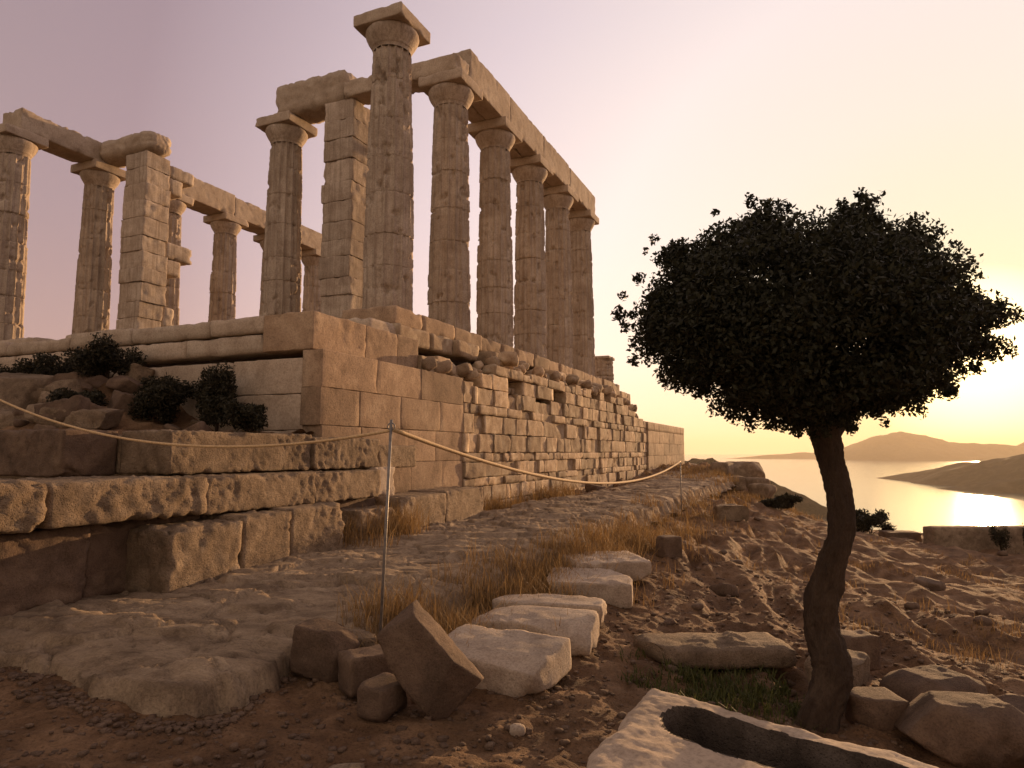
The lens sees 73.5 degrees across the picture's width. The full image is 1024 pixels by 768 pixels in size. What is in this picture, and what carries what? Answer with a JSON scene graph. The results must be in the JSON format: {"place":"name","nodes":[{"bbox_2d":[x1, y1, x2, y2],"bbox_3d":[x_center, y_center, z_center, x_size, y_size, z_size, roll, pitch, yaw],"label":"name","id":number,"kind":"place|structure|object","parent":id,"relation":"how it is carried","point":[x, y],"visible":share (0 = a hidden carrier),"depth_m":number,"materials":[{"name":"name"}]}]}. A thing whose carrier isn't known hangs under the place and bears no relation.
{"place":"outdoors","nodes":[
{"label":"outdoors","id":0,"kind":"place"},
{"bbox_2d":[0,383,313,434],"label":"earth slope","id":1,"kind":"structure","parent":0,"point":[128,423],"depth_m":9.52,"materials":[{"name":"soil"}]},
{"bbox_2d":[0,408,28,428],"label":"stone slab","id":2,"kind":"object","parent":1,"relation":"on","point":[7,417],"depth_m":9.09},
{"bbox_2d":[0,372,53,409],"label":"boulder","id":3,"kind":"object","parent":1,"relation":"on","point":[17,389],"visible":0.39,"depth_m":9.62,"materials":[{"name":"stone"}]},
{"bbox_2d":[14,351,78,374],"bbox_3d":[-7.263,-0.163,11.019,0.700,0.658,1.766,0,-6,0],"label":"shrub","id":4,"kind":"object","parent":1,"relation":"on","point":[49,362],"visible":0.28,"depth_m":10.46,"materials":[{"name":"green plant"}]},
{"bbox_2d":[34,395,90,421],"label":"rubble stone","id":5,"kind":"object","parent":1,"relation":"on","point":[74,403],"visible":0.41,"depth_m":8.86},
{"bbox_2d":[42,379,83,394],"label":"rubble stone","id":6,"kind":"object","parent":1,"relation":"on","point":[74,384],"visible":0.47,"depth_m":9.72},
{"bbox_2d":[46,372,92,391],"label":"rubble stone","id":7,"kind":"object","parent":1,"relation":"on","point":[73,375],"visible":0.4,"depth_m":9.89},
{"bbox_2d":[24,401,123,429],"bbox_3d":[-5.784,0.414,9.080,1.178,0.424,0.551,-1,-6,6],"label":"stone slab","id":8,"kind":"object","parent":1,"relation":"on","point":[101,419],"depth_m":8.84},
{"bbox_2d":[45,387,108,406],"bbox_3d":[-5.896,0.243,9.379,0.442,0.430,1.160,0,-6,0],"label":"shrub","id":9,"kind":"object","parent":1,"relation":"on","point":[96,397],"visible":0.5,"depth_m":9.23,"materials":[{"name":"green plant"}]},
{"bbox_2d":[84,375,107,388],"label":"rubble stone","id":10,"kind":"object","parent":1,"relation":"on","point":[96,381],"visible":0.52,"depth_m":10.04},
{"bbox_2d":[61,332,147,378],"bbox_3d":[-6.113,-0.357,10.277,0.935,0.791,1.321,0,-6,0],"label":"shrub","id":11,"kind":"object","parent":1,"relation":"on","point":[97,357],"visible":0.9,"depth_m":10.07,"materials":[{"name":"green plant"}]},
{"bbox_2d":[107,390,139,416],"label":"rubble stone","id":12,"kind":"object","parent":1,"relation":"on","point":[120,400],"visible":0.52,"depth_m":9.62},
{"bbox_2d":[106,375,142,393],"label":"rubble stone","id":13,"kind":"object","parent":1,"relation":"on","point":[125,384],"visible":0.66,"depth_m":9.98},
{"bbox_2d":[125,363,154,381],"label":"rubble stone","id":14,"kind":"object","parent":1,"relation":"on","point":[137,372],"visible":0.59,"depth_m":10.38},
{"bbox_2d":[127,372,197,423],"bbox_3d":[-5.010,0.241,9.790,0.875,0.774,1.143,0,-6,0],"label":"shrub","id":15,"kind":"object","parent":1,"relation":"on","point":[164,398],"visible":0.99,"depth_m":9.61,"materials":[{"name":"green plant"}]},
{"bbox_2d":[193,361,237,431],"bbox_3d":[-4.140,0.196,9.550,0.612,1.088,0.942,2,-6,-21],"label":"shrub","id":16,"kind":"object","parent":1,"relation":"on","point":[215,392],"visible":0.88,"depth_m":9.33,"materials":[{"name":"green plant"}]},
{"bbox_2d":[223,399,268,432],"bbox_3d":[-3.418,0.439,8.880,0.524,0.508,0.670,0,-6,0],"label":"shrub","id":17,"kind":"object","parent":1,"relation":"on","point":[251,417],"visible":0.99,"depth_m":8.74,"materials":[{"name":"green plant"}]},
{"bbox_2d":[0,462,1023,767],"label":"ground","id":18,"kind":"structure","parent":0,"point":[780,554],"depth_m":5.02,"materials":[{"name":"soil"}]},
{"bbox_2d":[260,501,344,554],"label":"foundation block","id":19,"kind":"structure","parent":18,"relation":"on","point":[316,527],"depth_m":7.70,"materials":[{"name":"stone"}]},
{"bbox_2d":[200,492,408,518],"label":"foundation block","id":20,"kind":"structure","parent":18,"relation":"on","point":[352,503],"depth_m":9.13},
{"bbox_2d":[136,471,315,514],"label":"foundation block","id":21,"kind":"structure","parent":20,"relation":"on","point":[235,492],"depth_m":7.30,"materials":[{"name":"stone"}]},
{"bbox_2d":[119,429,311,474],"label":"foundation block","id":22,"kind":"structure","parent":21,"relation":"on","point":[142,458],"depth_m":7.09,"materials":[{"name":"stone"}]},
{"bbox_2d":[277,469,380,502],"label":"foundation block","id":23,"kind":"structure","parent":20,"relation":"on","point":[338,484],"depth_m":8.76,"materials":[{"name":"stone"}]},
{"bbox_2d":[309,437,379,469],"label":"foundation block","id":24,"kind":"structure","parent":23,"relation":"on","point":[354,453],"depth_m":9.10,"materials":[{"name":"stone"}]},
{"bbox_2d":[355,467,394,495],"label":"foundation block","id":25,"kind":"structure","parent":20,"relation":"on","point":[383,476],"depth_m":9.80,"materials":[{"name":"stone"}]},
{"bbox_2d":[377,445,415,467],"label":"foundation block","id":26,"kind":"structure","parent":25,"relation":"on","point":[403,456],"depth_m":10.34,"materials":[{"name":"stone"}]},
{"bbox_2d":[289,617,360,682],"bbox_3d":[-1.265,1.805,4.665,0.454,0.390,0.374,0,-6,0],"label":"rock","id":27,"kind":"object","parent":18,"relation":"on","point":[310,657],"visible":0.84,"depth_m":4.51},
{"bbox_2d":[0,305,684,506],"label":"temple platform","id":28,"kind":"structure","parent":18,"relation":"on","point":[319,374],"depth_m":12.27,"materials":[{"name":"stone"}]},
{"bbox_2d":[0,123,48,340],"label":"column","id":29,"kind":"structure","parent":28,"relation":"on","point":[20,148],"depth_m":18.67,"materials":[{"name":"stone"}]},
{"bbox_2d":[0,337,53,342],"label":"stone block","id":30,"kind":"structure","parent":28,"relation":"on","point":[22,340],"depth_m":13.54,"materials":[{"name":"stone"}]},
{"bbox_2d":[70,159,125,333],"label":"column","id":31,"kind":"structure","parent":28,"relation":"on","point":[101,180],"depth_m":20.91,"materials":[{"name":"stone"}]},
{"bbox_2d":[3,107,105,162],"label":"architrave beam","id":32,"kind":"structure","parent":31,"relation":"on","point":[65,143],"depth_m":19.91,"materials":[{"name":"stone"}]},
{"bbox_2d":[116,150,193,328],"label":"square pillar","id":33,"kind":"structure","parent":28,"relation":"on","point":[152,260],"depth_m":20.16,"materials":[{"name":"stone"}]},
{"bbox_2d":[99,131,170,167],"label":"stone block","id":34,"kind":"structure","parent":33,"relation":"on","point":[114,152],"depth_m":20.48,"materials":[{"name":"stone"}]},
{"bbox_2d":[165,194,193,325],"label":"column","id":35,"kind":"structure","parent":28,"relation":"on","point":[178,207],"depth_m":23.40,"materials":[{"name":"stone"}]},
{"bbox_2d":[181,177,234,214],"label":"architrave beam","id":36,"kind":"structure","parent":35,"relation":"on","point":[209,199],"depth_m":24.88,"materials":[{"name":"stone"}]},
{"bbox_2d":[203,212,248,321],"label":"column","id":37,"kind":"structure","parent":28,"relation":"on","point":[226,227],"depth_m":25.55,"materials":[{"name":"stone"}]},
{"bbox_2d":[234,197,265,234],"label":"architrave beam","id":38,"kind":"structure","parent":37,"relation":"on","point":[254,216],"depth_m":26.71,"materials":[{"name":"stone"}]},
{"bbox_2d":[253,234,264,315],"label":"column","id":39,"kind":"structure","parent":28,"relation":"on","point":[259,238],"depth_m":27.93,"materials":[{"name":"stone"}]},
{"bbox_2d":[255,110,317,315],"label":"column","id":40,"kind":"structure","parent":28,"relation":"on","point":[288,133],"depth_m":17.94,"materials":[{"name":"stone"}]},
{"bbox_2d":[301,249,320,311],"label":"column","id":41,"kind":"structure","parent":28,"relation":"on","point":[311,284],"depth_m":30.16,"materials":[{"name":"stone"}]},
{"bbox_2d":[300,225,321,250],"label":"architrave beam","id":42,"kind":"structure","parent":41,"relation":"on","point":[311,238],"depth_m":29.77,"materials":[{"name":"stone"}]},
{"bbox_2d":[318,98,369,317],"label":"square pillar","id":43,"kind":"structure","parent":28,"relation":"on","point":[343,202],"depth_m":17.03,"materials":[{"name":"stone"}]},
{"bbox_2d":[276,69,356,123],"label":"architrave beam","id":44,"kind":"structure","parent":43,"relation":"on","point":[308,99],"depth_m":17.76,"materials":[{"name":"stone"}]},
{"bbox_2d":[348,317,395,333],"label":"stone block","id":45,"kind":"structure","parent":28,"relation":"on","point":[379,324],"depth_m":11.78,"materials":[{"name":"stone"}]},
{"bbox_2d":[353,1,430,311],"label":"column","id":46,"kind":"structure","parent":28,"relation":"on","point":[396,35],"depth_m":13.60,"materials":[{"name":"stone"}]},
{"bbox_2d":[418,67,482,331],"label":"column","id":47,"kind":"structure","parent":28,"relation":"on","point":[453,94],"depth_m":15.90,"materials":[{"name":"stone"}]},
{"bbox_2d":[344,53,468,105],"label":"architrave beam","id":48,"kind":"structure","parent":47,"relation":"on","point":[359,89],"depth_m":16.34,"materials":[{"name":"stone"}]},
{"bbox_2d":[468,105,485,122],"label":"architrave beam","id":49,"kind":"structure","parent":47,"relation":"on","point":[474,115],"depth_m":18.12,"materials":[{"name":"stone"}]},
{"bbox_2d":[468,116,521,346],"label":"column","id":50,"kind":"structure","parent":28,"relation":"on","point":[497,139],"depth_m":18.22,"materials":[{"name":"stone"}]},
{"bbox_2d":[454,49,509,119],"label":"architrave beam","id":51,"kind":"structure","parent":50,"relation":"on","point":[494,103],"depth_m":17.52,"materials":[{"name":"stone"}]},
{"bbox_2d":[510,154,552,358],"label":"column","id":52,"kind":"structure","parent":28,"relation":"on","point":[530,174],"depth_m":20.50,"materials":[{"name":"stone"}]},
{"bbox_2d":[510,97,543,156],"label":"architrave beam","id":53,"kind":"structure","parent":52,"relation":"on","point":[531,144],"depth_m":19.86,"materials":[{"name":"stone"}]},
{"bbox_2d":[543,184,578,368],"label":"column","id":54,"kind":"structure","parent":28,"relation":"on","point":[559,200],"depth_m":22.80,"materials":[{"name":"stone"}]},
{"bbox_2d":[543,136,569,186],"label":"architrave beam","id":55,"kind":"structure","parent":54,"relation":"on","point":[555,160],"depth_m":22.20,"materials":[{"name":"stone"}]},
{"bbox_2d":[568,209,598,376],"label":"column","id":56,"kind":"structure","parent":28,"relation":"on","point":[583,223],"depth_m":25.09,"materials":[{"name":"stone"}]},
{"bbox_2d":[569,168,594,212],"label":"architrave beam","id":57,"kind":"structure","parent":56,"relation":"on","point":[586,197],"depth_m":24.61,"materials":[{"name":"stone"}]},
{"bbox_2d":[595,355,614,382],"bbox_3d":[3.566,-0.551,27.462,1.017,1.070,1.025,-2,-6,23],"label":"column stump","id":58,"kind":"object","parent":28,"relation":"on","point":[603,367],"visible":0.59,"depth_m":27.07,"materials":[{"name":"stone"}]},
{"bbox_2d":[348,629,376,647],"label":"rock","id":59,"kind":"object","parent":18,"relation":"on","point":[367,642],"visible":0.2,"depth_m":4.77,"materials":[{"name":"stone"}]},
{"bbox_2d":[337,644,392,697],"bbox_3d":[-0.950,1.859,4.453,0.313,0.261,0.272,4,-7,-33],"label":"rock","id":60,"kind":"object","parent":18,"relation":"on","point":[357,667],"visible":0.61,"depth_m":4.35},
{"bbox_2d":[340,505,394,539],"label":"foundation block","id":61,"kind":"structure","parent":18,"relation":"on","point":[354,513],"depth_m":8.69,"materials":[{"name":"stone"}]},
{"bbox_2d":[0,463,737,717],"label":"bedrock outcrop","id":62,"kind":"structure","parent":18,"relation":"on","point":[213,646],"depth_m":5.36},
{"bbox_2d":[0,525,90,616],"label":"foundation block","id":63,"kind":"structure","parent":62,"relation":"on","point":[39,567],"depth_m":5.33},
{"bbox_2d":[0,479,47,533],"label":"foundation block","id":64,"kind":"structure","parent":63,"relation":"on","point":[23,508],"depth_m":5.03,"materials":[{"name":"stone"}]},
{"bbox_2d":[82,515,199,597],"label":"foundation block","id":65,"kind":"structure","parent":62,"relation":"on","point":[105,570],"depth_m":5.92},
{"bbox_2d":[0,475,208,528],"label":"foundation block","id":66,"kind":"structure","parent":65,"relation":"on","point":[73,501],"depth_m":5.81,"materials":[{"name":"stone"}]},
{"bbox_2d":[0,428,117,477],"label":"foundation block","id":67,"kind":"structure","parent":66,"relation":"on","point":[50,453],"depth_m":6.65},
{"bbox_2d":[125,518,242,593],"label":"foundation block","id":68,"kind":"structure","parent":62,"relation":"on","point":[166,557],"depth_m":6.05,"materials":[{"name":"stone"}]},
{"bbox_2d":[206,510,290,567],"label":"foundation block","id":69,"kind":"structure","parent":62,"relation":"on","point":[265,536],"depth_m":6.93,"materials":[{"name":"stone"}]},
{"bbox_2d":[357,672,407,721],"bbox_3d":[-0.760,1.866,4.060,0.248,0.222,0.294,-3,-7,31],"label":"rock","id":70,"kind":"object","parent":18,"relation":"on","point":[381,697],"visible":0.88,"depth_m":3.96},
{"bbox_2d":[378,420,394,643],"bbox_3d":[-0.890,1.149,4.861,0.102,1.794,0.021,0,-6,0],"label":"rope post","id":71,"kind":"object","parent":18,"relation":"on","point":[391,428],"visible":0.92,"depth_m":4.87,"materials":[{"name":"grey metal"}]},
{"bbox_2d":[0,399,388,447],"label":"rope","id":72,"kind":"object","parent":71,"relation":"attached to","point":[232,446],"visible":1,"depth_m":5.69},
{"bbox_2d":[392,427,680,483],"bbox_3d":[1.400,1.135,9.911,0.037,0.667,11.025,-3,-6,24],"label":"rope","id":73,"kind":"object","parent":71,"relation":"attached to","point":[411,436],"visible":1,"depth_m":6.60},
{"bbox_2d":[375,492,445,526],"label":"foundation block","id":74,"kind":"structure","parent":18,"relation":"on","point":[428,501],"depth_m":9.98,"materials":[{"name":"stone"}]},
{"bbox_2d":[377,600,483,720],"bbox_3d":[-0.499,1.636,4.051,0.644,0.668,0.276,-1,-6,11],"label":"stone slab","id":75,"kind":"object","parent":18,"relation":"on","point":[435,671],"depth_m":3.95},
{"bbox_2d":[408,486,483,521],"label":"foundation block","id":76,"kind":"structure","parent":18,"relation":"on","point":[464,503],"depth_m":11.14,"materials":[{"name":"stone"}]},
{"bbox_2d":[338,481,582,549],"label":"dry grass","id":77,"kind":"structure","parent":18,"relation":"on","point":[395,527],"depth_m":9.02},
{"bbox_2d":[448,624,570,697],"bbox_3d":[-0.099,1.880,4.689,0.873,0.285,0.586,-3,-6,29],"label":"stone slab","id":78,"kind":"object","parent":18,"relation":"on","point":[515,663],"depth_m":4.49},
{"bbox_2d":[509,723,525,736],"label":"pebble","id":79,"kind":"object","parent":18,"relation":"on","point":[519,729],"visible":0.99,"depth_m":3.80,"materials":[{"name":"stone"}]},
{"bbox_2d":[468,605,599,655],"bbox_3d":[0.155,1.940,5.429,1.027,0.259,0.528,-2,-6,15],"label":"stone slab","id":80,"kind":"object","parent":18,"relation":"on","point":[581,631],"depth_m":5.28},
{"bbox_2d":[492,594,606,624],"bbox_3d":[0.341,1.974,6.032,0.968,0.192,0.420,-2,-6,15],"label":"stone slab","id":81,"kind":"object","parent":18,"relation":"on","point":[599,605],"depth_m":5.94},
{"bbox_2d":[547,567,632,608],"bbox_3d":[0.798,2.069,6.982,0.861,0.285,0.739,-1,-6,11],"label":"stone slab","id":82,"kind":"object","parent":18,"relation":"on","point":[613,588],"depth_m":6.66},
{"bbox_2d":[562,550,651,580],"bbox_3d":[0.992,2.080,7.790,0.957,0.280,0.872,1,-6,-9],"label":"stone slab","id":83,"kind":"object","parent":18,"relation":"on","point":[632,566],"depth_m":7.44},
{"bbox_2d":[655,535,681,558],"bbox_3d":[2.079,2.172,9.131,0.281,0.302,0.279,2,-6,-17],"label":"stone block","id":84,"kind":"object","parent":18,"relation":"on","point":[669,546],"depth_m":9.02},
{"bbox_2d":[633,631,796,669],"bbox_3d":[1.550,2.063,5.327,1.163,0.203,0.596,0,-6,0],"label":"rock","id":85,"kind":"object","parent":18,"relation":"on","point":[743,650],"visible":0.98,"depth_m":5.12,"materials":[{"name":"stone"}]},
{"bbox_2d":[710,462,733,475],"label":"rock","id":86,"kind":"object","parent":18,"relation":"on","point":[727,467],"visible":0.56,"depth_m":27.86,"materials":[{"name":"stone"}]},
{"bbox_2d":[710,583,738,596],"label":"hillside stone","id":87,"kind":"object","parent":18,"relation":"on","point":[723,589],"visible":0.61,"depth_m":7.75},
{"bbox_2d":[618,643,842,733],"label":"green grass","id":88,"kind":"structure","parent":18,"relation":"on","point":[746,696],"depth_m":4.66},
{"bbox_2d":[713,504,748,520],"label":"rock","id":89,"kind":"object","parent":18,"relation":"on","point":[734,512],"visible":0.81,"depth_m":15.18,"materials":[{"name":"stone"}]},
{"bbox_2d":[727,461,764,477],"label":"rock","id":90,"kind":"object","parent":18,"relation":"on","point":[754,469],"visible":0.48,"depth_m":28.70,"materials":[{"name":"stone"}]},
{"bbox_2d":[587,688,937,767],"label":"stone trough","id":91,"kind":"object","parent":18,"relation":"on","point":[657,728],"visible":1,"depth_m":2.62,"materials":[{"name":"stone"}]},
{"bbox_2d":[748,483,776,499],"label":"rock","id":92,"kind":"object","parent":18,"relation":"on","point":[764,491],"visible":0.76,"depth_m":25.36,"materials":[{"name":"stone"}]},
{"bbox_2d":[757,492,803,509],"bbox_3d":[8.525,3.764,21.859,1.464,0.684,0.723,0,-6,0],"label":"shrub","id":93,"kind":"object","parent":18,"relation":"on","point":[785,501],"visible":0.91,"depth_m":21.65,"materials":[{"name":"green plant"}]},
{"bbox_2d":[610,187,1023,733],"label":"tree","id":94,"kind":"object","parent":18,"relation":"on","point":[902,309],"visible":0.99,"depth_m":3.61,"materials":[{"name":"green plant"}]},
{"bbox_2d":[628,460,1023,670],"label":"dry grass","id":95,"kind":"structure","parent":18,"relation":"on","point":[722,473],"depth_m":11.78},
{"bbox_2d":[804,649,869,686],"bbox_3d":[2.320,2.048,4.823,0.445,0.288,0.366,3,-6,-29],"label":"rock","id":96,"kind":"object","parent":18,"relation":"on","point":[861,666],"visible":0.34,"depth_m":4.75,"materials":[{"name":"stone"}]},
{"bbox_2d":[808,629,881,670],"bbox_3d":[2.625,2.092,5.421,0.418,0.267,0.356,1,-6,-11],"label":"rock","id":97,"kind":"object","parent":18,"relation":"on","point":[868,643],"visible":0.34,"depth_m":5.28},
{"bbox_2d":[855,508,896,532],"bbox_3d":[10.604,4.093,20.270,1.255,0.848,1.000,0,-6,0],"label":"shrub","id":98,"kind":"object","parent":18,"relation":"on","point":[867,521],"visible":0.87,"depth_m":20.03,"materials":[{"name":"green plant"}]},
{"bbox_2d":[844,687,908,730],"bbox_3d":[2.196,1.986,4.174,0.310,0.214,0.284,0,-6,0],"label":"rock","id":99,"kind":"object","parent":18,"relation":"on","point":[881,708],"visible":0.7,"depth_m":4.08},
{"bbox_2d":[878,530,921,541],"bbox_3d":[10.901,4.417,19.260,0.924,0.573,0.633,0,-6,0],"label":"stone block","id":100,"kind":"object","parent":18,"relation":"on","point":[912,535],"depth_m":18.99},
{"bbox_2d":[912,576,945,590],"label":"hillside stone","id":101,"kind":"object","parent":18,"relation":"on","point":[931,584],"visible":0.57,"depth_m":10.64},
{"bbox_2d":[879,664,987,702],"bbox_3d":[2.849,2.135,4.613,0.639,0.394,0.507,2,-6,-17],"label":"boulder","id":102,"kind":"object","parent":18,"relation":"on","point":[909,685],"visible":0.4,"depth_m":4.53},
{"bbox_2d":[894,691,1023,767],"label":"boulder","id":103,"kind":"object","parent":18,"relation":"on","point":[967,730],"visible":0.99,"depth_m":3.67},
{"bbox_2d":[923,525,1023,554],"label":"wall","id":104,"kind":"structure","parent":18,"relation":"on","point":[977,538],"depth_m":18.29,"materials":[{"name":"stone"}]},
{"bbox_2d":[988,520,1011,550],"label":"shrub","id":105,"kind":"object","parent":18,"relation":"on","point":[1001,538],"visible":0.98,"depth_m":17.79,"materials":[{"name":"green plant"}]},
{"bbox_2d":[996,693,1023,712],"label":"hillside stone","id":106,"kind":"object","parent":18,"relation":"on","point":[1016,701],"visible":0.28,"depth_m":4.56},
{"bbox_2d":[0,554,1023,767],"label":"gravel","id":107,"kind":"structure","parent":0,"point":[208,722],"depth_m":3.92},
{"bbox_2d":[0,0,1023,453],"label":"sky","id":108,"kind":"structure","parent":0,"point":[668,112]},
{"bbox_2d":[318,479,753,646],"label":"dry grass","id":109,"kind":"structure","parent":0,"point":[624,537],"depth_m":7.03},
{"bbox_2d":[685,458,827,516],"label":"headland","id":110,"kind":"structure","parent":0,"point":[809,506],"depth_m":662.06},
{"bbox_2d":[727,452,815,458],"bbox_3d":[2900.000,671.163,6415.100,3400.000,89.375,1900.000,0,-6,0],"label":"coast","id":111,"kind":"structure","parent":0,"point":[803,455],"depth_m":6080.70},
{"bbox_2d":[684,454,1023,532],"bbox_3d":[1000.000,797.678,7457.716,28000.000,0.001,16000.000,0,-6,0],"label":"sea","id":112,"kind":"structure","parent":0,"point":[910,506],"depth_m":989.92,"materials":[{"name":"liquid"}]},
{"bbox_2d":[815,431,1023,459],"bbox_3d":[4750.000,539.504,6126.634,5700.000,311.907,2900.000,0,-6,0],"label":"mountain","id":113,"kind":"structure","parent":0,"point":[900,445],"depth_m":5200.74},
{"bbox_2d":[878,454,1023,485],"bbox_3d":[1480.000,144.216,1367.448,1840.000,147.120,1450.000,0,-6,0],"label":"headland","id":114,"kind":"structure","parent":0,"point":[967,473],"depth_m":1271.44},
{"bbox_2d":[939,479,1023,493],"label":"headland spit","id":115,"kind":"structure","parent":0,"point":[1008,486],"depth_m":1055.51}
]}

